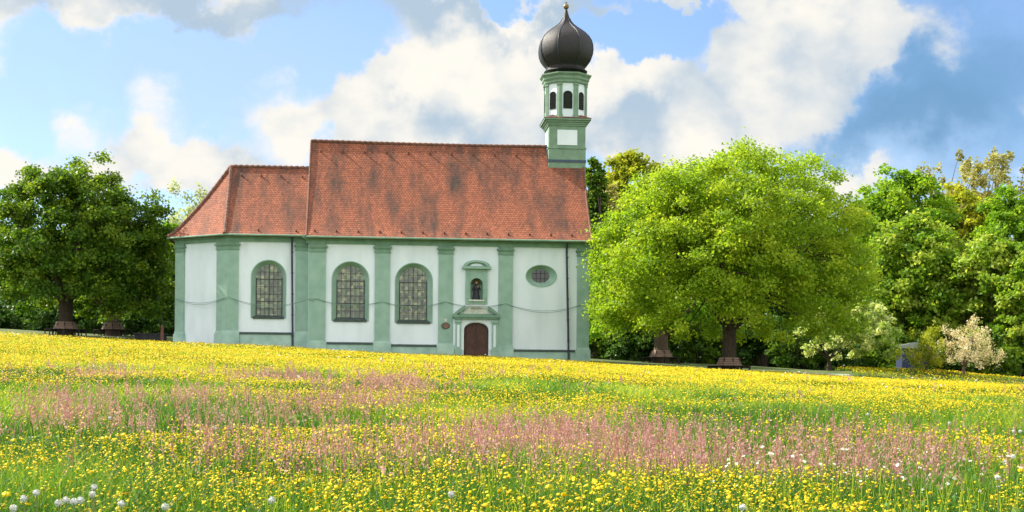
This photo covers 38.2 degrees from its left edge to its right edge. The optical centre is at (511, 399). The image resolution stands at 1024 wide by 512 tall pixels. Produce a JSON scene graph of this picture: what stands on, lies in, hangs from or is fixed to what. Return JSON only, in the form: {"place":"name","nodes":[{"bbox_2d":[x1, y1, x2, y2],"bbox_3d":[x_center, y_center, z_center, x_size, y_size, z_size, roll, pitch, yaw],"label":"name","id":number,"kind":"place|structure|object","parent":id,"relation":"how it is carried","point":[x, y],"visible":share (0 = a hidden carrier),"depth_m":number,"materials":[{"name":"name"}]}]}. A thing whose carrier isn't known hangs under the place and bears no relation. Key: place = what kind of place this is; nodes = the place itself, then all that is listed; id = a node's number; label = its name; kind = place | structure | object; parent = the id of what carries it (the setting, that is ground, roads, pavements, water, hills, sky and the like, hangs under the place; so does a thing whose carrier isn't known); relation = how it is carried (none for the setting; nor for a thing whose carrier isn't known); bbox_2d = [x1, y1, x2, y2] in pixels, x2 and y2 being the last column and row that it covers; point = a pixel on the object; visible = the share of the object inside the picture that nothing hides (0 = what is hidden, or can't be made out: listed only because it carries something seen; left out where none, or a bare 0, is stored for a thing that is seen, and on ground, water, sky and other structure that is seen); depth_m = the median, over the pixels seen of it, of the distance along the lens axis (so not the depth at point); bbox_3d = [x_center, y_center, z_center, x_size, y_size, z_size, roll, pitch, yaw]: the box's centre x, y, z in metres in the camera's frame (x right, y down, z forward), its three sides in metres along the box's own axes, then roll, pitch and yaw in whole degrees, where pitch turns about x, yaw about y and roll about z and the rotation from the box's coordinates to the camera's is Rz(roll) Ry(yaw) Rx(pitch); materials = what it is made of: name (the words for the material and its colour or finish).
{"place":"outdoors","nodes":[
{"label":"outdoors","id":0,"kind":"place"},
{"bbox_2d":[0,325,1023,384],"bbox_3d":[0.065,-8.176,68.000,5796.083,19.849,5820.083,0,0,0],"label":"ground","id":1,"kind":"structure","parent":0,"point":[681,364],"depth_m":109.66,"materials":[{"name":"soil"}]},
{"bbox_2d":[0,303,18,328],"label":"bush","id":2,"kind":"object","parent":1,"relation":"on","point":[7,317],"visible":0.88,"depth_m":126.26,"materials":[{"name":"green plant"}]},
{"bbox_2d":[9,504,16,511],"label":"dandelion clock","id":3,"kind":"object","parent":1,"relation":"on","point":[13,508],"visible":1,"depth_m":5.62,"materials":[{"name":"white plant"}]},
{"bbox_2d":[0,221,34,328],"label":"background tree","id":4,"kind":"object","parent":1,"relation":"on","point":[16,300],"visible":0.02,"depth_m":133.07,"materials":[{"name":"green plant"}]},
{"bbox_2d":[0,298,41,329],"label":"bush","id":5,"kind":"object","parent":1,"relation":"on","point":[5,305],"visible":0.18,"depth_m":128.98,"materials":[{"name":"green plant"}]},
{"bbox_2d":[20,495,27,511],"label":"dandelion clock","id":6,"kind":"object","parent":1,"relation":"on","point":[23,498],"visible":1,"depth_m":5.96,"materials":[{"name":"white plant"}]},
{"bbox_2d":[32,489,39,511],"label":"dandelion clock","id":7,"kind":"object","parent":1,"relation":"on","point":[36,492],"visible":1,"depth_m":6.20,"materials":[{"name":"white plant"}]},
{"bbox_2d":[20,295,77,331],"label":"bush","id":8,"kind":"object","parent":1,"relation":"on","point":[32,322],"visible":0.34,"depth_m":126.45,"materials":[{"name":"green plant"}]},
{"bbox_2d":[54,499,61,511],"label":"dandelion clock","id":9,"kind":"object","parent":1,"relation":"on","point":[57,502],"visible":1,"depth_m":5.81,"materials":[{"name":"white plant"}]},
{"bbox_2d":[44,322,86,335],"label":"tree bench","id":10,"kind":"object","parent":1,"relation":"on","point":[66,325],"visible":0.75,"depth_m":107.37,"materials":[{"name":"brown wood"}]},
{"bbox_2d":[62,496,69,511],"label":"dandelion clock","id":11,"kind":"object","parent":1,"relation":"on","point":[66,500],"visible":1,"depth_m":5.92,"materials":[{"name":"white plant"}]},
{"bbox_2d":[70,498,77,511],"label":"dandelion clock","id":12,"kind":"object","parent":1,"relation":"on","point":[73,502],"visible":1,"depth_m":5.87,"materials":[{"name":"white plant"}]},
{"bbox_2d":[49,298,105,333],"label":"bush","id":13,"kind":"object","parent":1,"relation":"on","point":[85,323],"visible":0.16,"depth_m":125.63,"materials":[{"name":"green plant"}]},
{"bbox_2d":[77,497,84,511],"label":"dandelion clock","id":14,"kind":"object","parent":1,"relation":"on","point":[80,500],"visible":1,"depth_m":5.92,"materials":[{"name":"white plant"}]},
{"bbox_2d":[0,148,181,335],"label":"linden tree","id":15,"kind":"object","parent":1,"relation":"on","point":[45,260],"visible":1,"depth_m":105.02,"materials":[{"name":"green plant"}]},
{"bbox_2d":[89,491,95,511],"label":"dandelion clock","id":16,"kind":"object","parent":1,"relation":"on","point":[92,494],"visible":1,"depth_m":6.16,"materials":[{"name":"white plant"}]},
{"bbox_2d":[91,484,97,511],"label":"dandelion clock","id":17,"kind":"object","parent":1,"relation":"on","point":[94,487],"visible":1,"depth_m":6.43,"materials":[{"name":"white plant"}]},
{"bbox_2d":[33,225,160,333],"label":"tree","id":18,"kind":"object","parent":1,"relation":"on","point":[48,326],"depth_m":160.88,"materials":[{"name":"green plant"}]},
{"bbox_2d":[62,210,148,333],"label":"background tree","id":19,"kind":"object","parent":1,"relation":"on","point":[63,283],"depth_m":140.74,"materials":[{"name":"green plant"}]},
{"bbox_2d":[94,323,131,335],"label":"tree bench","id":20,"kind":"object","parent":1,"relation":"on","point":[120,327],"visible":0.84,"depth_m":117.36,"materials":[{"name":"brown wood"}]},
{"bbox_2d":[90,312,139,334],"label":"bush","id":21,"kind":"object","parent":1,"relation":"on","point":[101,326],"visible":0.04,"depth_m":128.87,"materials":[{"name":"green plant"}]},
{"bbox_2d":[117,500,124,511],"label":"dandelion clock","id":22,"kind":"object","parent":1,"relation":"on","point":[121,503],"visible":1,"depth_m":5.80,"materials":[{"name":"white plant"}]},
{"bbox_2d":[74,227,174,335],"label":"linden tree","id":23,"kind":"object","parent":1,"relation":"on","point":[169,313],"visible":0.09,"depth_m":117.50,"materials":[{"name":"green plant"}]},
{"bbox_2d":[120,304,173,336],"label":"bush","id":24,"kind":"object","parent":1,"relation":"on","point":[141,326],"visible":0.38,"depth_m":126.17,"materials":[{"name":"green plant"}]},
{"bbox_2d":[133,333,167,340],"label":"stone trough","id":25,"kind":"object","parent":1,"relation":"on","point":[148,336],"visible":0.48,"depth_m":108.65,"materials":[{"name":"grey stone"}]},
{"bbox_2d":[160,317,163,341],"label":"wooden post","id":26,"kind":"object","parent":1,"relation":"on","point":[162,333],"visible":0.71,"depth_m":101.41,"materials":[{"name":"brown wood"}]},
{"bbox_2d":[152,316,174,336],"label":"bush","id":27,"kind":"object","parent":1,"relation":"on","point":[169,325],"visible":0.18,"depth_m":126.36,"materials":[{"name":"green plant"}]},
{"bbox_2d":[161,503,168,511],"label":"dandelion clock","id":28,"kind":"object","parent":1,"relation":"on","point":[165,507],"visible":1,"depth_m":5.71,"materials":[{"name":"white plant"}]},
{"bbox_2d":[153,220,177,330],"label":"background tree","id":29,"kind":"object","parent":1,"relation":"on","point":[172,255],"visible":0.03,"depth_m":139.22,"materials":[{"name":"green plant"}]},
{"bbox_2d":[166,177,207,292],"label":"background tree","id":30,"kind":"object","parent":1,"relation":"on","point":[189,209],"visible":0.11,"depth_m":149.75,"materials":[{"name":"green plant"}]},
{"bbox_2d":[268,496,274,511],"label":"dandelion clock","id":31,"kind":"object","parent":1,"relation":"on","point":[271,501],"visible":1,"depth_m":5.99,"materials":[{"name":"white plant"}]},
{"bbox_2d":[167,2,595,362],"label":"church","id":32,"kind":"structure","parent":1,"relation":"on","point":[413,226],"depth_m":103.37,"materials":[{"name":"white paint"}]},
{"bbox_2d":[251,260,285,318],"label":"window","id":33,"kind":"structure","parent":32,"relation":"in","point":[268,277],"depth_m":102.87,"materials":[{"name":"grey glass"}]},
{"bbox_2d":[331,261,368,321],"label":"window","id":34,"kind":"structure","parent":32,"relation":"in","point":[350,279],"depth_m":102.57,"materials":[{"name":"grey glass"}]},
{"bbox_2d":[175,296,581,312],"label":"cable","id":35,"kind":"object","parent":32,"relation":"attached to","point":[375,303],"visible":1,"depth_m":102.50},
{"bbox_2d":[394,263,432,323],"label":"window","id":36,"kind":"structure","parent":32,"relation":"in","point":[413,281],"depth_m":102.95,"materials":[{"name":"grey glass"}]},
{"bbox_2d":[464,323,487,356],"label":"door","id":37,"kind":"structure","parent":32,"relation":"in","point":[475,334],"depth_m":103.20,"materials":[{"name":"brown wood"}]},
{"bbox_2d":[472,279,481,299],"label":"statue","id":38,"kind":"object","parent":32,"relation":"in","point":[476,288],"visible":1,"depth_m":103.05,"materials":[{"name":"grey stone"}]},
{"bbox_2d":[526,265,556,286],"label":"window","id":39,"kind":"structure","parent":32,"relation":"in","point":[537,275],"depth_m":103.63,"materials":[{"name":"green glass"}]},
{"bbox_2d":[448,491,454,511],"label":"dandelion clock","id":40,"kind":"object","parent":1,"relation":"on","point":[451,494],"visible":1,"depth_m":6.28,"materials":[{"name":"white plant"}]},
{"bbox_2d":[0,378,1023,511],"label":"flower stalks","id":41,"kind":"object","parent":1,"relation":"on","point":[896,497],"visible":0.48,"depth_m":8.66,"materials":[{"name":"green plant"}]},
{"bbox_2d":[0,364,1023,511],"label":"clover leaves","id":42,"kind":"object","parent":1,"relation":"on","point":[743,498],"visible":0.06,"depth_m":14.86,"materials":[{"name":"green plant"}]},
{"bbox_2d":[0,332,1023,511],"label":"meadow grass","id":43,"kind":"structure","parent":1,"relation":"on","point":[50,507],"depth_m":12.73,"materials":[{"name":"green plant"}]},
{"bbox_2d":[0,331,1023,511],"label":"yellow flowers","id":44,"kind":"object","parent":1,"relation":"on","point":[761,376],"visible":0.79,"depth_m":24.88,"materials":[{"name":"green plant"}]},
{"bbox_2d":[0,337,1023,503],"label":"sorrel plumes","id":45,"kind":"object","parent":1,"relation":"on","point":[615,441],"visible":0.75,"depth_m":11.23,"materials":[{"name":"pink plant"}]},
{"bbox_2d":[12,332,1023,493],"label":"white flowers","id":46,"kind":"object","parent":1,"relation":"on","point":[897,464],"visible":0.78,"depth_m":8.81,"materials":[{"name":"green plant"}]},
{"bbox_2d":[585,156,610,358],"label":"background tree","id":47,"kind":"object","parent":1,"relation":"on","point":[596,184],"visible":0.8,"depth_m":141.34,"materials":[{"name":"green plant"}]},
{"bbox_2d":[589,330,614,359],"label":"bush","id":48,"kind":"object","parent":1,"relation":"on","point":[600,347],"visible":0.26,"depth_m":126.73,"materials":[{"name":"green plant"}]},
{"bbox_2d":[591,184,629,250],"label":"background tree","id":49,"kind":"object","parent":1,"relation":"on","point":[612,193],"visible":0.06,"depth_m":145.46,"materials":[{"name":"green plant"}]},
{"bbox_2d":[589,267,643,359],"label":"background tree","id":50,"kind":"object","parent":1,"relation":"on","point":[591,325],"visible":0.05,"depth_m":127.40,"materials":[{"name":"green plant"}]},
{"bbox_2d":[602,325,649,361],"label":"bush","id":51,"kind":"object","parent":1,"relation":"on","point":[624,350],"visible":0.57,"depth_m":123.82,"materials":[{"name":"green plant"}]},
{"bbox_2d":[600,147,665,358],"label":"background tree","id":52,"kind":"object","parent":1,"relation":"on","point":[627,163],"visible":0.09,"depth_m":149.06,"materials":[{"name":"green plant"}]},
{"bbox_2d":[589,222,718,362],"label":"linden tree","id":53,"kind":"object","parent":1,"relation":"on","point":[660,342],"visible":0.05,"depth_m":118.31,"materials":[{"name":"green plant"}]},
{"bbox_2d":[632,329,686,362],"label":"bush","id":54,"kind":"object","parent":1,"relation":"on","point":[677,348],"visible":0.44,"depth_m":123.24,"materials":[{"name":"green plant"}]},
{"bbox_2d":[642,350,679,363],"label":"bench","id":55,"kind":"object","parent":1,"relation":"on","point":[655,355],"visible":0.81,"depth_m":118.28,"materials":[{"name":"brown wood"}]},
{"bbox_2d":[639,298,729,363],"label":"background tree","id":56,"kind":"object","parent":1,"relation":"on","point":[701,354],"depth_m":132.93,"materials":[{"name":"green plant"}]},
{"bbox_2d":[676,316,736,363],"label":"bush","id":57,"kind":"object","parent":1,"relation":"on","point":[694,345],"visible":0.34,"depth_m":125.48,"materials":[{"name":"green plant"}]},
{"bbox_2d":[707,357,750,369],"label":"bench","id":58,"kind":"object","parent":1,"relation":"on","point":[719,364],"visible":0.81,"depth_m":96.38,"materials":[{"name":"brown wood"}]},
{"bbox_2d":[701,323,763,365],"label":"bush","id":59,"kind":"object","parent":1,"relation":"on","point":[738,348],"visible":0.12,"depth_m":127.92,"materials":[{"name":"green plant"}]},
{"bbox_2d":[575,127,905,369],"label":"linden tree","id":60,"kind":"object","parent":1,"relation":"on","point":[677,255],"visible":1,"depth_m":92.37,"materials":[{"name":"green plant"}]},
{"bbox_2d":[739,504,745,511],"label":"dandelion clock","id":61,"kind":"object","parent":1,"relation":"on","point":[742,507],"visible":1,"depth_m":5.87,"materials":[{"name":"white plant"}]},
{"bbox_2d":[731,200,801,366],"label":"background tree","id":62,"kind":"object","parent":1,"relation":"on","point":[778,311],"visible":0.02,"depth_m":137.21,"materials":[{"name":"green plant"}]},
{"bbox_2d":[736,313,799,367],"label":"bush","id":63,"kind":"object","parent":1,"relation":"on","point":[746,355],"visible":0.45,"depth_m":126.58,"materials":[{"name":"green plant"}]},
{"bbox_2d":[760,324,826,369],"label":"bush","id":64,"kind":"object","parent":1,"relation":"on","point":[786,349],"visible":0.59,"depth_m":123.23,"materials":[{"name":"green plant"}]},
{"bbox_2d":[600,273,1023,373],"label":"wood","id":65,"kind":"object","parent":1,"relation":"on","point":[770,360],"depth_m":159.87,"materials":[{"name":"green plant"}]},
{"bbox_2d":[793,322,860,369],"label":"bush","id":66,"kind":"object","parent":1,"relation":"on","point":[846,362],"visible":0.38,"depth_m":123.22,"materials":[{"name":"green plant"}]},
{"bbox_2d":[793,198,880,343],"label":"background tree","id":67,"kind":"object","parent":1,"relation":"on","point":[866,236],"visible":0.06,"depth_m":134.03,"materials":[{"name":"green plant"}]},
{"bbox_2d":[793,296,904,369],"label":"blossoming tree","id":68,"kind":"object","parent":1,"relation":"on","point":[870,342],"visible":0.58,"depth_m":107.36,"materials":[{"name":"green plant"}]},
{"bbox_2d":[842,342,888,369],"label":"bush","id":69,"kind":"object","parent":1,"relation":"on","point":[881,351],"visible":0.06,"depth_m":126.15,"materials":[{"name":"green plant"}]},
{"bbox_2d":[860,334,910,369],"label":"bush","id":70,"kind":"object","parent":1,"relation":"on","point":[884,362],"visible":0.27,"depth_m":121.06,"materials":[{"name":"green plant"}]},
{"bbox_2d":[851,163,964,258],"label":"background tree","id":71,"kind":"object","parent":1,"relation":"on","point":[890,200],"visible":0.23,"depth_m":138.22,"materials":[{"name":"green plant"}]},
{"bbox_2d":[896,342,928,370],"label":"garden hut","id":72,"kind":"object","parent":1,"relation":"on","point":[900,363],"visible":0.27,"depth_m":115.10,"materials":[{"name":"stone"}]},
{"bbox_2d":[850,206,987,355],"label":"chestnut tree","id":73,"kind":"object","parent":1,"relation":"on","point":[917,276],"visible":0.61,"depth_m":125.20,"materials":[{"name":"green plant"}]},
{"bbox_2d":[893,323,945,371],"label":"young tree","id":74,"kind":"object","parent":1,"relation":"on","point":[918,358],"visible":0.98,"depth_m":105.62,"materials":[{"name":"green plant"}]},
{"bbox_2d":[894,338,948,368],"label":"bush","id":75,"kind":"object","parent":1,"relation":"on","point":[926,345],"visible":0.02,"depth_m":119.08,"materials":[{"name":"green plant"}]},
{"bbox_2d":[928,342,986,373],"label":"bush","id":76,"kind":"object","parent":1,"relation":"on","point":[958,367],"visible":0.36,"depth_m":116.16,"materials":[{"name":"green plant"}]},
{"bbox_2d":[927,179,991,282],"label":"background tree","id":77,"kind":"object","parent":1,"relation":"on","point":[969,199],"visible":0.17,"depth_m":148.26,"materials":[{"name":"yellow plant"}]},
{"bbox_2d":[914,148,1012,238],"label":"background tree","id":78,"kind":"object","parent":1,"relation":"on","point":[965,170],"visible":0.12,"depth_m":164.13,"materials":[{"name":"green plant"}]},
{"bbox_2d":[933,312,1006,375],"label":"blossoming tree","id":79,"kind":"object","parent":1,"relation":"on","point":[962,340],"visible":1,"depth_m":105.87,"materials":[{"name":"beige plant"}]},
{"bbox_2d":[939,224,1023,372],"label":"chestnut tree","id":80,"kind":"object","parent":1,"relation":"on","point":[1001,251],"visible":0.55,"depth_m":122.56,"materials":[{"name":"green plant"}]},
{"bbox_2d":[969,182,1023,377],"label":"background tree","id":81,"kind":"object","parent":1,"relation":"on","point":[1008,213],"visible":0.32,"depth_m":141.17,"materials":[{"name":"green plant"}]},
{"bbox_2d":[972,333,1022,376],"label":"bush","id":82,"kind":"object","parent":1,"relation":"on","point":[1010,366],"visible":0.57,"depth_m":116.54,"materials":[{"name":"green plant"}]},
{"bbox_2d":[971,146,1023,240],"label":"background tree","id":83,"kind":"object","parent":1,"relation":"on","point":[994,168],"visible":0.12,"depth_m":166.93,"materials":[{"name":"plant"}]},
{"bbox_2d":[994,474,1000,511],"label":"dandelion clock","id":84,"kind":"object","parent":1,"relation":"on","point":[997,477],"visible":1,"depth_m":7.43,"materials":[{"name":"white plant"}]},
{"bbox_2d":[987,241,1023,368],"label":"chestnut tree","id":85,"kind":"object","parent":1,"relation":"on","point":[1012,282],"visible":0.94,"depth_m":119.51,"materials":[{"name":"green plant"}]},
{"bbox_2d":[996,337,1023,376],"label":"bush","id":86,"kind":"object","parent":1,"relation":"on","point":[1021,358],"visible":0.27,"depth_m":119.52,"materials":[{"name":"green plant"}]},
{"bbox_2d":[1010,454,1015,486],"bbox_3d":[3.030,0.542,8.957,0.030,0.426,0.029,0,0,0],"label":"dandelion clock","id":87,"kind":"object","parent":1,"relation":"on","point":[1012,456],"visible":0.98,"depth_m":8.96,"materials":[{"name":"white plant"}]},
{"bbox_2d":[0,0,1023,239],"label":"sky","id":88,"kind":"structure","parent":0,"point":[188,91],"materials":[{"name":"blue"}]},
{"bbox_2d":[627,364,850,375],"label":"path","id":89,"kind":"structure","parent":0,"point":[820,373],"depth_m":103.15,"materials":[{"name":"beige gravel"}]}
]}

